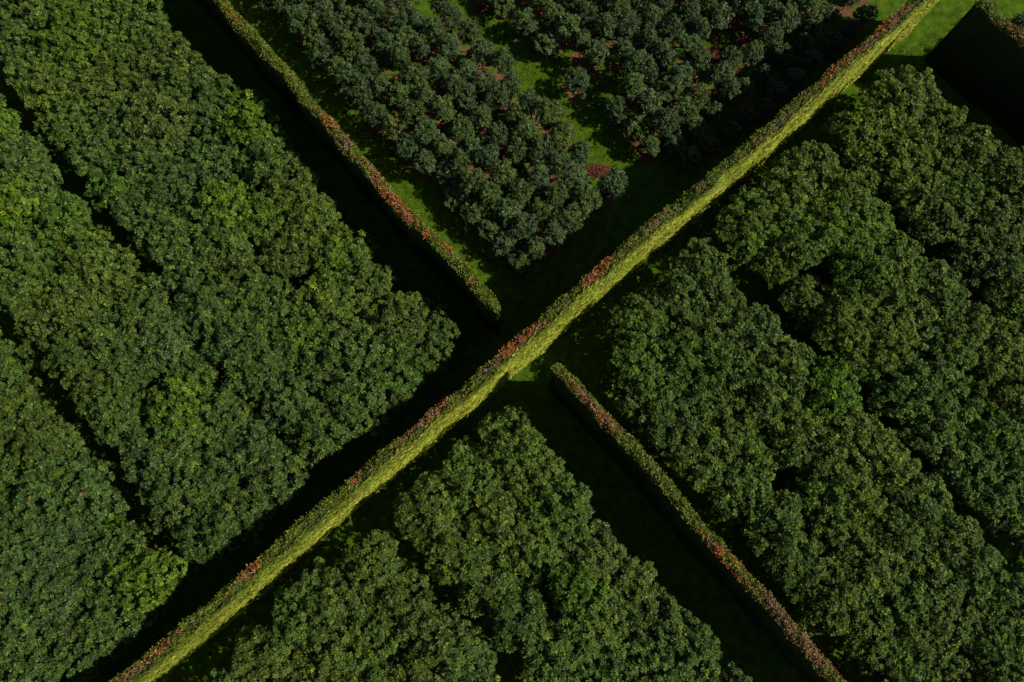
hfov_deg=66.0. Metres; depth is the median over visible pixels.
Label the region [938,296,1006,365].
orchard tree
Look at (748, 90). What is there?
young orchard tree
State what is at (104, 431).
orchard tree
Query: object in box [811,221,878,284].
orchard tree
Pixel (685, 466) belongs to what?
orchard tree
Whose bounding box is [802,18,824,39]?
young orchard tree
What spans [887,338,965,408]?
orchard tree
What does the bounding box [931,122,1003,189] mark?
orchard tree
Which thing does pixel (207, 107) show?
orchard tree
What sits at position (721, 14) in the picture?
young orchard tree
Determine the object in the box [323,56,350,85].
young orchard tree
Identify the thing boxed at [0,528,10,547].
orchard tree
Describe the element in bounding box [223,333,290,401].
orchard tree
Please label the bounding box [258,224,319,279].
orchard tree
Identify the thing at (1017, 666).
orchard tree
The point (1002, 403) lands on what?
orchard tree
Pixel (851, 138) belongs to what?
orchard tree
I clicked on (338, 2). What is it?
young orchard tree
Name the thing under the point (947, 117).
orchard tree
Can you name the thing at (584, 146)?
young orchard tree
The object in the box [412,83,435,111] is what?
young orchard tree
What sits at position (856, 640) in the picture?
orchard tree
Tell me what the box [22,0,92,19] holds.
orchard tree
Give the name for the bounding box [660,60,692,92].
young orchard tree
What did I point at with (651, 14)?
young orchard tree
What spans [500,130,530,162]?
young orchard tree
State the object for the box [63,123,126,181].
orchard tree
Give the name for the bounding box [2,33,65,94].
orchard tree
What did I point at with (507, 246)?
young orchard tree
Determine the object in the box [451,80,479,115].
young orchard tree
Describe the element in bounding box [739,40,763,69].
young orchard tree
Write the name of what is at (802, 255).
orchard tree
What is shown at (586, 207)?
young orchard tree
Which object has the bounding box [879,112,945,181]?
orchard tree
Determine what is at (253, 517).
orchard tree
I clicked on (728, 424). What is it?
orchard tree
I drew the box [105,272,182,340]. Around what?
orchard tree
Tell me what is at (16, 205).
orchard tree
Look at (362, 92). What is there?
young orchard tree
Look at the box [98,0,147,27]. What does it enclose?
orchard tree
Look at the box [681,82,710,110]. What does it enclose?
young orchard tree
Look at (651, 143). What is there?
young orchard tree
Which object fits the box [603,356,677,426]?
orchard tree
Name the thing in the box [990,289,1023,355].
orchard tree
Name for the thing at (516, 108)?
young orchard tree
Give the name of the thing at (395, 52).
young orchard tree
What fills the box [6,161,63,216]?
orchard tree
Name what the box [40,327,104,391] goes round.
orchard tree
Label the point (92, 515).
orchard tree
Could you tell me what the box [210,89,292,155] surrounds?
orchard tree
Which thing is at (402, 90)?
young orchard tree
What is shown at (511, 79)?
young orchard tree
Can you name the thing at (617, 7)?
young orchard tree
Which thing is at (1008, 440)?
orchard tree
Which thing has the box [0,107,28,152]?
orchard tree
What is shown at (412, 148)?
young orchard tree
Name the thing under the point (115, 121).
orchard tree
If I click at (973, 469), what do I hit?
orchard tree
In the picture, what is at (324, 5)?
young orchard tree
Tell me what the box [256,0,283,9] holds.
young orchard tree
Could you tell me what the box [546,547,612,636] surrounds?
orchard tree
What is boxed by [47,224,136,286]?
orchard tree
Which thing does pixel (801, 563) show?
orchard tree
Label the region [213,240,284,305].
orchard tree
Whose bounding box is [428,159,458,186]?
young orchard tree
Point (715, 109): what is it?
young orchard tree
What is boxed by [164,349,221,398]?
orchard tree
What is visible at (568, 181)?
young orchard tree
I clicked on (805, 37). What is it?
young orchard tree
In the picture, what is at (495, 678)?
orchard tree
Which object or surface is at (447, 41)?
young orchard tree
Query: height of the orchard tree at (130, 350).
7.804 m
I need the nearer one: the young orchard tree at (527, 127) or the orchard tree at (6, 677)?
the orchard tree at (6, 677)
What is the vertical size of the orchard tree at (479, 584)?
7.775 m
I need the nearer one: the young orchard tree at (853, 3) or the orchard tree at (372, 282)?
the orchard tree at (372, 282)
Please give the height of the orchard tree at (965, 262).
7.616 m
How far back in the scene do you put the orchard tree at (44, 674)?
69.15 m
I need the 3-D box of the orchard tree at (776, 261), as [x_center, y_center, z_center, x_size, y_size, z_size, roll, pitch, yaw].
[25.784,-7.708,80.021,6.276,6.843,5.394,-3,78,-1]
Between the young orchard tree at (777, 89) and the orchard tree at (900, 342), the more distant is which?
the young orchard tree at (777, 89)
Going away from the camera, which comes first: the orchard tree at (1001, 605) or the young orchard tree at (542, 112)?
the orchard tree at (1001, 605)
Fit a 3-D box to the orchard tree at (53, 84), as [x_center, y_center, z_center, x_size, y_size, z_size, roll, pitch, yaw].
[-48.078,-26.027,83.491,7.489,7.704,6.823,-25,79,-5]
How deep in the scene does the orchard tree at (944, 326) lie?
74.69 m
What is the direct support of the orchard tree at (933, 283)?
on the ground at (620, 504)
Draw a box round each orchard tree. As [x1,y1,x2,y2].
[0,0,25,18]
[0,0,62,50]
[0,4,14,45]
[0,16,38,77]
[0,93,7,108]
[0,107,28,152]
[0,133,51,184]
[0,175,41,231]
[0,213,63,272]
[0,229,57,281]
[0,258,60,316]
[0,339,49,392]
[0,373,62,438]
[0,409,15,456]
[0,445,66,506]
[0,464,87,542]
[0,506,46,566]
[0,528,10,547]
[0,537,79,611]
[0,562,31,636]
[0,597,53,673]
[0,631,66,681]
[0,633,40,680]
[0,651,42,681]
[1,411,92,472]
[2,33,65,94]
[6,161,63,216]
[12,284,82,352]
[13,57,79,126]
[20,565,87,640]
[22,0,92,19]
[22,518,93,571]
[23,428,123,505]
[25,258,70,316]
[29,5,115,65]
[31,190,93,256]
[32,87,108,164]
[35,270,102,329]
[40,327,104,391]
[42,605,121,681]
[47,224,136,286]
[47,459,129,538]
[52,28,110,92]
[53,538,143,612]
[60,0,119,39]
[60,351,168,421]
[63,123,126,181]
[65,306,138,374]
[68,65,135,124]
[70,245,153,313]
[70,585,165,659]
[84,12,138,66]
[84,148,140,213]
[85,382,147,448]
[90,95,156,153]
[90,520,149,581]
[96,42,158,103]
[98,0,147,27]
[98,329,162,390]
[104,543,214,614]
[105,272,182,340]
[109,181,172,239]
[110,0,176,55]
[111,129,176,191]
[119,421,181,489]
[120,83,199,166]
[126,306,200,372]
[131,63,203,139]
[131,405,214,474]
[132,25,205,83]
[132,196,195,283]
[133,149,200,209]
[136,374,217,437]
[138,449,207,534]
[157,45,224,102]
[161,239,227,306]
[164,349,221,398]
[167,499,240,563]
[172,278,237,346]
[172,430,259,505]
[177,74,255,160]
[177,184,232,240]
[180,134,239,191]
[192,219,256,271]
[192,382,260,444]
[194,174,256,228]
[197,478,279,556]
[200,305,269,375]
[201,665,248,681]
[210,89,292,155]
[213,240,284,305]
[220,417,291,474]
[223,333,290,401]
[229,617,301,681]
[232,191,290,246]
[234,133,301,195]
[239,275,296,342]
[240,443,317,518]
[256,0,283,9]
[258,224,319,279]
[259,160,320,215]
[259,648,334,681]
[260,368,330,433]
[270,0,298,18]
[270,577,339,656]
[271,305,332,379]
[282,402,352,470]
[283,3,312,35]
[283,192,343,255]
[291,274,373,341]
[292,556,370,639]
[293,0,316,9]
[293,612,363,681]
[299,13,330,48]
[300,335,362,399]
[303,221,380,288]
[307,36,340,68]
[308,0,335,23]
[315,367,389,446]
[322,11,346,43]
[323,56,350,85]
[327,303,389,381]
[331,0,345,9]
[332,647,401,681]
[334,62,367,88]
[337,27,369,64]
[338,253,399,312]
[339,2,363,31]
[339,526,400,602]
[344,78,373,109]
[345,602,405,675]
[347,339,424,413]
[352,8,381,41]
[355,51,377,79]
[358,101,388,129]
[360,553,442,641]
[361,290,434,351]
[363,0,388,27]
[369,73,392,100]
[373,26,395,60]
[381,110,408,142]
[383,40,410,68]
[384,639,442,681]
[385,0,420,12]
[385,5,408,33]
[387,80,411,108]
[392,469,456,545]
[393,23,418,55]
[394,133,421,160]
[396,61,430,94]
[397,327,459,382]
[399,98,427,127]
[402,602,486,681]
[405,7,428,39]
[409,34,432,63]
[410,116,439,148]
[410,148,436,174]
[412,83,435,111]
[412,511,494,585]
[416,302,459,350]
[421,16,446,45]
[425,53,450,84]
[427,133,456,159]
[428,0,449,16]
[428,95,456,124]
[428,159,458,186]
[433,637,499,681]
[436,30,460,64]
[437,435,504,517]
[440,2,463,34]
[441,70,467,100]
[441,177,476,213]
[447,113,474,143]
[448,544,518,618]
[449,147,471,175]
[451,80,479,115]
[457,17,483,46]
[457,166,485,195]
[458,58,478,81]
[458,194,490,231]
[460,137,486,161]
[460,487,533,564]
[466,38,495,67]
[469,103,492,130]
[470,67,495,100]
[473,144,499,173]
[474,212,504,240]
[474,671,500,681]
[476,180,504,208]
[477,411,550,472]
[480,575,548,653]
[483,79,511,110]
[483,120,509,151]
[487,0,518,19]
[487,158,519,189]
[490,197,523,228]
[491,46,515,78]
[491,405,533,437]
[492,230,518,257]
[499,71,521,102]
[499,438,564,504]
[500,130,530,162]
[502,242,541,276]
[502,508,564,585]
[505,100,532,124]
[507,177,534,205]
[507,212,540,242]
[508,7,539,36]
[514,114,539,145]
[517,88,540,113]
[517,612,594,681]
[521,235,547,261]
[522,159,551,192]
[523,470,601,546]
[526,132,556,164]
[527,0,552,13]
[527,197,552,223]
[530,28,559,54]
[533,95,565,130]
[534,654,612,681]
[540,1,564,29]
[542,222,566,246]
[544,183,570,209]
[546,148,572,179]
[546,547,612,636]
[547,117,576,148]
[549,203,582,234]
[551,584,629,658]
[553,11,582,44]
[556,163,591,196]
[558,519,626,578]
[561,66,589,98]
[563,0,581,13]
[567,140,592,167]
[568,28,590,58]
[571,182,604,219]
[573,0,599,28]
[583,38,608,71]
[588,0,609,10]
[592,12,615,42]
[593,549,659,622]
[594,633,666,681]
[596,165,627,200]
[596,292,675,349]
[603,94,627,123]
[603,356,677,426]
[606,0,630,23]
[606,328,669,405]
[609,9,640,39]
[610,36,635,65]
[618,71,646,105]
[618,587,694,659]
[619,49,652,77]
[623,113,651,141]
[626,385,704,456]
[628,0,653,17]
[633,24,659,52]
[635,87,664,118]
[635,652,700,681]
[638,2,664,29]
[638,58,658,85]
[638,132,659,156]
[642,268,710,329]
[645,328,706,394]
[647,106,681,137]
[648,421,735,492]
[649,38,676,69]
[651,0,674,14]
[651,76,684,106]
[651,610,722,681]
[658,13,686,44]
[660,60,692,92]
[660,236,731,300]
[663,134,686,156]
[670,96,699,125]
[674,32,703,67]
[674,365,734,423]
[675,308,729,366]
[676,0,700,30]
[677,145,701,173]
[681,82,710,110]
[684,45,711,75]
[684,116,707,141]
[688,15,712,41]
[690,276,746,328]
[690,332,757,397]
[696,135,719,155]
[698,0,716,18]
[699,390,764,456]
[702,101,723,123]
[705,453,774,527]
[705,661,751,681]
[706,60,734,95]
[708,0,735,31]
[713,203,771,270]
[715,428,780,492]
[717,77,741,103]
[718,45,743,71]
[718,302,782,369]
[728,183,800,243]
[729,0,759,24]
[730,363,807,436]
[733,235,800,288]
[734,105,756,125]
[738,77,754,100]
[739,4,765,36]
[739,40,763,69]
[740,485,809,565]
[742,535,836,608]
[749,334,817,401]
[755,407,830,471]
[756,63,774,83]
[758,0,783,20]
[758,21,783,50]
[760,164,819,218]
[764,210,831,273]
[766,3,800,34]
[766,80,789,101]
[768,140,838,199]
[770,42,796,66]
[773,273,829,328]
[778,0,795,6]
[781,457,849,523]
[784,67,807,90]
[793,32,815,55]
[795,0,825,29]
[795,561,869,637]
[796,197,855,251]
[797,45,822,67]
[800,355,862,420]
[801,299,872,361]
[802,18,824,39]
[802,438,874,510]
[803,499,874,557]
[804,275,886,334]
[808,393,888,475]
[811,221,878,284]
[814,167,879,225]
[816,106,891,170]
[819,237,885,301]
[820,3,841,24]
[822,30,844,53]
[824,474,893,539]
[828,198,899,252]
[828,325,890,386]
[829,530,904,604]
[838,132,921,212]
[840,0,861,9]
[841,603,910,677]
[852,4,878,25]
[852,427,922,501]
[854,250,924,309]
[856,79,923,133]
[862,305,919,369]
[862,354,939,424]
[863,562,936,633]
[864,64,941,136]
[869,499,939,572]
[871,589,971,667]
[872,644,941,681]
[875,230,927,289]
[878,290,949,356]
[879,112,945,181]
[879,467,955,541]
[882,163,945,228]
[883,398,980,469]
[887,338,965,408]
[890,531,965,603]
[892,258,973,321]
[901,182,972,245]
[905,669,962,681]
[910,372,985,440]
[915,138,976,187]
[915,570,988,644]
[915,647,975,681]
[916,319,978,384]
[917,95,968,146]
[922,509,984,575]
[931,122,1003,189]
[931,435,1004,509]
[937,171,999,232]
[937,533,1010,602]
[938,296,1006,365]
[941,462,1023,533]
[946,218,1022,290]
[952,365,1004,415]
[955,190,1023,282]
[955,608,1023,673]
[956,409,1023,467]
[958,316,1023,383]
[968,256,1023,319]
[970,571,1023,640]
[971,144,1023,211]
[973,662,1023,681]
[977,643,1023,681]
[983,369,1023,442]
[988,353,1023,412]
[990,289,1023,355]
[997,439,1023,495]
[998,237,1023,272]
[1000,189,1023,230]
[1001,507,1023,566]
[1004,12,1023,31]
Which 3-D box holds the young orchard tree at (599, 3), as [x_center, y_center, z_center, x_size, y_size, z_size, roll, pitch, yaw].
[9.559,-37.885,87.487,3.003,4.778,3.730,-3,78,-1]
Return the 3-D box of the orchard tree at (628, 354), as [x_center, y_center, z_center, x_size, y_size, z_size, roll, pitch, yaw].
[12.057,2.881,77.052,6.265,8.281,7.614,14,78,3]
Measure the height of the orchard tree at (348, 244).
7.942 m
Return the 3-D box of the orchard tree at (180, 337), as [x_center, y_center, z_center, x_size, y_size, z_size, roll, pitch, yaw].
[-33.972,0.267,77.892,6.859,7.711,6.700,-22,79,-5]
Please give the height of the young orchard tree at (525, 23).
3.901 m
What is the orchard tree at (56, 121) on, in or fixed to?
on the ground at (620, 504)
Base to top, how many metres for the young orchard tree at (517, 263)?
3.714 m
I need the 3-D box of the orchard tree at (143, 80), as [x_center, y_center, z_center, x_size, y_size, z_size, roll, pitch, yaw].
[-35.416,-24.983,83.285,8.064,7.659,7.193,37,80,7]
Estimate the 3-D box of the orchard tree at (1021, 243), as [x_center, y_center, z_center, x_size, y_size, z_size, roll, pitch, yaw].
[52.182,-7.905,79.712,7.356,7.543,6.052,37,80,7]
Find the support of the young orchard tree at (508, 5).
on the ground at (620, 504)
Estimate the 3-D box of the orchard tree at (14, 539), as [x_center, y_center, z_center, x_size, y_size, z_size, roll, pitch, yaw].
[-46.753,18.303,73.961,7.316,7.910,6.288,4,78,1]
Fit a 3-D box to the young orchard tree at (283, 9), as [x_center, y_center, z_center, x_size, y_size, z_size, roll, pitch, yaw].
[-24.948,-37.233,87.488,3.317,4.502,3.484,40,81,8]
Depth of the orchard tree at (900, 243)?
76.68 m
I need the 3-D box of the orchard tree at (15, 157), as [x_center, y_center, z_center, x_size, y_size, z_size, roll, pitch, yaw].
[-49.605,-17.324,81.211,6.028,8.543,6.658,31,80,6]
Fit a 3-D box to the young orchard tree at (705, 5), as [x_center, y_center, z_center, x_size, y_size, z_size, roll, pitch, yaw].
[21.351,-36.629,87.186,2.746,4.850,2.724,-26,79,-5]
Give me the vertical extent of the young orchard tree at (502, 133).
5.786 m
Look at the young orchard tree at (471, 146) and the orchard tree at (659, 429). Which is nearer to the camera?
the orchard tree at (659, 429)
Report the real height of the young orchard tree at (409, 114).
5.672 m
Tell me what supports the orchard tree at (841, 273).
on the ground at (620, 504)
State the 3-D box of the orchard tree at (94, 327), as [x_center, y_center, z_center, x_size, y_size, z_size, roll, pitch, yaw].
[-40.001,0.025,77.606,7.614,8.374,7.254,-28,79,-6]
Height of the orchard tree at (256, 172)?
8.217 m
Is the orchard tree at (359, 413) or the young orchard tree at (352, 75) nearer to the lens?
the orchard tree at (359, 413)
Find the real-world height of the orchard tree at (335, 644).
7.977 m
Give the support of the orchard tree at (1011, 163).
on the ground at (620, 504)
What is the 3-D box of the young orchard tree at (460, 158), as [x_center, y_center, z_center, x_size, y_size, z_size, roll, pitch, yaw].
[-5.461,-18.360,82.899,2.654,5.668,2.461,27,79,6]
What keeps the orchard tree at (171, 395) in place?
on the ground at (620, 504)
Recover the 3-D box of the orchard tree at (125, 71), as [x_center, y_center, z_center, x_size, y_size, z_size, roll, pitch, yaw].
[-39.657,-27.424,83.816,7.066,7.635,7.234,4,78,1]
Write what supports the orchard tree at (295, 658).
on the ground at (620, 504)
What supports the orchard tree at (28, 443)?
on the ground at (620, 504)
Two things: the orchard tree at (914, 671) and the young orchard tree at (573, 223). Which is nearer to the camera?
the orchard tree at (914, 671)
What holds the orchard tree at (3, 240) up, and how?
on the ground at (620, 504)
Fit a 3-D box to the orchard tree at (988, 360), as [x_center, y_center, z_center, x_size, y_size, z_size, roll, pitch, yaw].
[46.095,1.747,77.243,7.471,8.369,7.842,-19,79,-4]
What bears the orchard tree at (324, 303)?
on the ground at (620, 504)
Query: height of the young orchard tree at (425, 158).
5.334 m
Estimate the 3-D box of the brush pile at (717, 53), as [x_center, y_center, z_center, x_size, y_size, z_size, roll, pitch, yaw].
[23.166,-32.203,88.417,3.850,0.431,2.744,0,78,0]
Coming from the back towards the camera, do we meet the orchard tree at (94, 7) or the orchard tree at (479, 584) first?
the orchard tree at (94, 7)
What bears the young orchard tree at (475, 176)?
on the ground at (620, 504)
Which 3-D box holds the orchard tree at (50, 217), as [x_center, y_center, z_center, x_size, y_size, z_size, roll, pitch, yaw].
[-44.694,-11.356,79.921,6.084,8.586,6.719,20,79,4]
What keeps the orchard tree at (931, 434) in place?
on the ground at (620, 504)
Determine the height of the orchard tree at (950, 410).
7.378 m
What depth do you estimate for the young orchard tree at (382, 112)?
83.26 m
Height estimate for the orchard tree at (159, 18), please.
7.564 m
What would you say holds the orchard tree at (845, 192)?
on the ground at (620, 504)
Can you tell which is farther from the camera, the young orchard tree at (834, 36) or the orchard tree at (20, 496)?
the young orchard tree at (834, 36)
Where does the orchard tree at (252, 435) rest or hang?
on the ground at (620, 504)
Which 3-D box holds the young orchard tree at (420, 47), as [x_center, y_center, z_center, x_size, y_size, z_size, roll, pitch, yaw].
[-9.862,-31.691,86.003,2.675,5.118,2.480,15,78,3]
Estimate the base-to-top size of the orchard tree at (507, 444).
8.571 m
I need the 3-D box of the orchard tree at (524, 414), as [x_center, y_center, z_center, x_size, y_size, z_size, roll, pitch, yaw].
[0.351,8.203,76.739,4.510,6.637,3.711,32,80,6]
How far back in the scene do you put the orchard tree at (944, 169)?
79.32 m
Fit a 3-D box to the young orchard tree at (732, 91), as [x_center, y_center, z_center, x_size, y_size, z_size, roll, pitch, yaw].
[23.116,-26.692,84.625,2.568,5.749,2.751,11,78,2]
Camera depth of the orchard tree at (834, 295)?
76.51 m
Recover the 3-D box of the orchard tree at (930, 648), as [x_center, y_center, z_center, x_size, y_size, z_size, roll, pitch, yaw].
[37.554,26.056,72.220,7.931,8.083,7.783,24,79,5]
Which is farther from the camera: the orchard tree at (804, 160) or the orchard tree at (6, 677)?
the orchard tree at (804, 160)
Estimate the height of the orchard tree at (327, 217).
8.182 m
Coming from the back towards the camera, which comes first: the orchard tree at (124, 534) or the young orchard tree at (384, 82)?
the young orchard tree at (384, 82)
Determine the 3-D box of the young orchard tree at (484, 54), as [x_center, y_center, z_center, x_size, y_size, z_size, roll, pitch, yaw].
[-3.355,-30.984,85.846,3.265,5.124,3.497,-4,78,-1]
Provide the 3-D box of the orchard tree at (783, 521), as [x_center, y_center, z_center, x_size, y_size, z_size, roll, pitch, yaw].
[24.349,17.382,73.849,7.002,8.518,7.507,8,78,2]
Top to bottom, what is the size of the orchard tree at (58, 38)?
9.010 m
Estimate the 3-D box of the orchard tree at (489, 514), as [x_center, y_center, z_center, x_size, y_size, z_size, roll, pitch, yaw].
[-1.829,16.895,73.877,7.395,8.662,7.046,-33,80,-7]
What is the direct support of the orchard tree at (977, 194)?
on the ground at (620, 504)
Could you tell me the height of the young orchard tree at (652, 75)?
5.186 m
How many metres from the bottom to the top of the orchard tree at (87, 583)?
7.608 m
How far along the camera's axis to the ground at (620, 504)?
83.10 m
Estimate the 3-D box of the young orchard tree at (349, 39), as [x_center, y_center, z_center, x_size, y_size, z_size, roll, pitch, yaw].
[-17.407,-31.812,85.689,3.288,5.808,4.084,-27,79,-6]
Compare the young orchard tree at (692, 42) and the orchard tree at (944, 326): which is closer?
the orchard tree at (944, 326)
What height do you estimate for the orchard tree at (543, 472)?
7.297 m
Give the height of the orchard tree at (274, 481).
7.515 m
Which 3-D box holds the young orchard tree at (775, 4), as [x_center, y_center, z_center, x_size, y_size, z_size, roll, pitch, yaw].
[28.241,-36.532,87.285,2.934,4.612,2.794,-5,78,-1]
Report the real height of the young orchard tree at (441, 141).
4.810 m
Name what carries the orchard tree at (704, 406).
on the ground at (620, 504)
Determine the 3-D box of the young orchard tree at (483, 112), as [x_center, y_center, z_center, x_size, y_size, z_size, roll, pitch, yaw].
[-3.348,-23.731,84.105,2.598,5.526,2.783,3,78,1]
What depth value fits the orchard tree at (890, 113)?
80.39 m
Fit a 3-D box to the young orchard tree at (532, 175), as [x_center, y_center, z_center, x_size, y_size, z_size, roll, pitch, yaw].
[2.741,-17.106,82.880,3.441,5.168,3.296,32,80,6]
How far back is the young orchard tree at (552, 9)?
85.67 m
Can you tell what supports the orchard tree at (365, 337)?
on the ground at (620, 504)
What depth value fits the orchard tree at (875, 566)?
70.73 m
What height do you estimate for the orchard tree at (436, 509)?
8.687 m
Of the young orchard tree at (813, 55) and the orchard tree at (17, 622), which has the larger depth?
the young orchard tree at (813, 55)
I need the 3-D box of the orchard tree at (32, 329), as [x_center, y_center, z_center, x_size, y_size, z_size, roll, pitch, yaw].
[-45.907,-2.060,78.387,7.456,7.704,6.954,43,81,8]
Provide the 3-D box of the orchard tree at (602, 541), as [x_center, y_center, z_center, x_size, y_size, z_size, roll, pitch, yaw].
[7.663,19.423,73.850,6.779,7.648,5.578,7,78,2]
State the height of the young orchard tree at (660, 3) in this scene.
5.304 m
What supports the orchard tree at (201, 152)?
on the ground at (620, 504)
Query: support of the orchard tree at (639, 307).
on the ground at (620, 504)
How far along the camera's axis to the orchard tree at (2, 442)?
73.81 m
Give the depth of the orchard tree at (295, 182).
78.49 m
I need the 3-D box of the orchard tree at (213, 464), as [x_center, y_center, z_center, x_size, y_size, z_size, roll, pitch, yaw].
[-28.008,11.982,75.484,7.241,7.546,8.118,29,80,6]
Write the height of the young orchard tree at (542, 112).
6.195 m
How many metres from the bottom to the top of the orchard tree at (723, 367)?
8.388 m
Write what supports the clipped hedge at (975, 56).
on the ground at (620, 504)
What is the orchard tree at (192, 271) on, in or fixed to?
on the ground at (620, 504)
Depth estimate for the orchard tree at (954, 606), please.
70.33 m
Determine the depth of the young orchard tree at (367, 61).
84.06 m
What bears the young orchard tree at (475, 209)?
on the ground at (620, 504)
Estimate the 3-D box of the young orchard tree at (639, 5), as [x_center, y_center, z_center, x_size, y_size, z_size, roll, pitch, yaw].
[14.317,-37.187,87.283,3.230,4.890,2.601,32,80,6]
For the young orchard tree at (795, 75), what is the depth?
85.71 m
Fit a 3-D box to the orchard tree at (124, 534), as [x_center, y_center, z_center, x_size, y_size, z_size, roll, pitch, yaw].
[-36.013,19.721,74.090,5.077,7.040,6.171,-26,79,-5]
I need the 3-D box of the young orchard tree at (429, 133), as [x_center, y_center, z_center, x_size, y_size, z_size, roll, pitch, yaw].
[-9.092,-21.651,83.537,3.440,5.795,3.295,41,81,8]
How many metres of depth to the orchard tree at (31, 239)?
77.53 m
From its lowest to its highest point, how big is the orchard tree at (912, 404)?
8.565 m
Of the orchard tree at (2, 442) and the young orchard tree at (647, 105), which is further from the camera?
the young orchard tree at (647, 105)
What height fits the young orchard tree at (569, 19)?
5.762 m
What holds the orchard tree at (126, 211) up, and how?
on the ground at (620, 504)
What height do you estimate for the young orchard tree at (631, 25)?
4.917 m
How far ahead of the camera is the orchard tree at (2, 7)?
83.08 m
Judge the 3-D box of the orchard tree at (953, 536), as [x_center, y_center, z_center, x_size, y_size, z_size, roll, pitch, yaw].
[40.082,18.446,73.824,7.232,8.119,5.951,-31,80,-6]
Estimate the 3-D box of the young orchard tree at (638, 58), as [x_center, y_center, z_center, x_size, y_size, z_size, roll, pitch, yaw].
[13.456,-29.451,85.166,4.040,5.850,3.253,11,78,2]
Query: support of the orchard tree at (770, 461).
on the ground at (620, 504)
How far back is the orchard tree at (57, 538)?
71.23 m
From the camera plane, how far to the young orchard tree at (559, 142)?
82.14 m
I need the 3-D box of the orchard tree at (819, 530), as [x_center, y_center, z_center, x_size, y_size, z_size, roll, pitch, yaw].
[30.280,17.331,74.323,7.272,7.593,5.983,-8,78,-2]
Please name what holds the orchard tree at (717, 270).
on the ground at (620, 504)
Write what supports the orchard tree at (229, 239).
on the ground at (620, 504)
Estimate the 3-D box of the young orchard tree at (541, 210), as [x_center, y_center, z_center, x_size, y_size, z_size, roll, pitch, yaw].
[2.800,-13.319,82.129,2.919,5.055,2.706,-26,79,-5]
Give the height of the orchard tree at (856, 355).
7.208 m
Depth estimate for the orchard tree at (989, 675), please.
69.31 m
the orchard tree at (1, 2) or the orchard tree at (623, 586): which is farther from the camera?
the orchard tree at (1, 2)
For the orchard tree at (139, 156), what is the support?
on the ground at (620, 504)
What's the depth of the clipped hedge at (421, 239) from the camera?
77.14 m
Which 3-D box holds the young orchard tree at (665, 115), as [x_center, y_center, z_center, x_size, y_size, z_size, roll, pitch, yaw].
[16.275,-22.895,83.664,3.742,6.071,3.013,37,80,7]
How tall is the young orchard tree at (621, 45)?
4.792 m
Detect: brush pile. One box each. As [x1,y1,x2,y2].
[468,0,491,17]
[586,160,610,179]
[703,44,733,63]
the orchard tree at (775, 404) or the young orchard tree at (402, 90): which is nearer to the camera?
the orchard tree at (775, 404)
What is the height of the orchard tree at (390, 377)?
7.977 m
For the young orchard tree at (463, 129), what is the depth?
82.72 m
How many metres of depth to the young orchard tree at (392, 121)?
82.85 m
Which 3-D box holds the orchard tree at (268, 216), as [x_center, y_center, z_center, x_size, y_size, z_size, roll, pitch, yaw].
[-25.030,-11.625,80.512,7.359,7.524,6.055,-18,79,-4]
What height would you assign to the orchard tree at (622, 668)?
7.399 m
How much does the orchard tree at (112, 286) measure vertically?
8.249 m
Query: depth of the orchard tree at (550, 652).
69.45 m
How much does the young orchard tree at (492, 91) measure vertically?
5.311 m
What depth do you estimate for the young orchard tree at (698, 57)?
83.82 m
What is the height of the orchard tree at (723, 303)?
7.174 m
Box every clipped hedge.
[108,0,938,681]
[194,0,501,334]
[547,362,846,681]
[924,0,1023,148]
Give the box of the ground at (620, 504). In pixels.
[0,0,1023,681]
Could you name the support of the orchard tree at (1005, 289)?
on the ground at (620, 504)
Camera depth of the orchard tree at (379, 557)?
70.81 m
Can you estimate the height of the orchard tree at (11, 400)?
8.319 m
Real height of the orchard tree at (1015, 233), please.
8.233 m
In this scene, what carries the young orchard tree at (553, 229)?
on the ground at (620, 504)
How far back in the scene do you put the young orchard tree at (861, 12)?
87.12 m
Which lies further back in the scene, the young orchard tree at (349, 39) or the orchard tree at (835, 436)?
the young orchard tree at (349, 39)
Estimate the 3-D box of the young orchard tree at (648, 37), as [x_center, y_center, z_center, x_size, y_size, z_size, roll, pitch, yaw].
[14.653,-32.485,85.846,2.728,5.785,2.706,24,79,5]
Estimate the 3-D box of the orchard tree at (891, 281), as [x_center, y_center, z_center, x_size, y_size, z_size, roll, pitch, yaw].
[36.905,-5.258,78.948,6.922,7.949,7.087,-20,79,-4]
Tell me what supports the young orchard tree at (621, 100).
on the ground at (620, 504)
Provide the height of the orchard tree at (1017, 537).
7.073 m
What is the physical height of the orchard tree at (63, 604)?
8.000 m
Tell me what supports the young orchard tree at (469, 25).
on the ground at (620, 504)
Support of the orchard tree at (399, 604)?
on the ground at (620, 504)
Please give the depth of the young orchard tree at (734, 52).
84.17 m
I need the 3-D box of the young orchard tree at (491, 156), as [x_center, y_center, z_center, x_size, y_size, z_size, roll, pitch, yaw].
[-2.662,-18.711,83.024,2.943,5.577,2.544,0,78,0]
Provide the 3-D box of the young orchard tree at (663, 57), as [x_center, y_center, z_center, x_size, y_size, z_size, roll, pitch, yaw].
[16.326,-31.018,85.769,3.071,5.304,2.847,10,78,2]
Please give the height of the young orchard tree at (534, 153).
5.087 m
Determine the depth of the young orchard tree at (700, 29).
84.82 m
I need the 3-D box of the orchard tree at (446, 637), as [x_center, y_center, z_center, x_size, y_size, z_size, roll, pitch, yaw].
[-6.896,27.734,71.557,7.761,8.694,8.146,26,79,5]
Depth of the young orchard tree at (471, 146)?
82.28 m

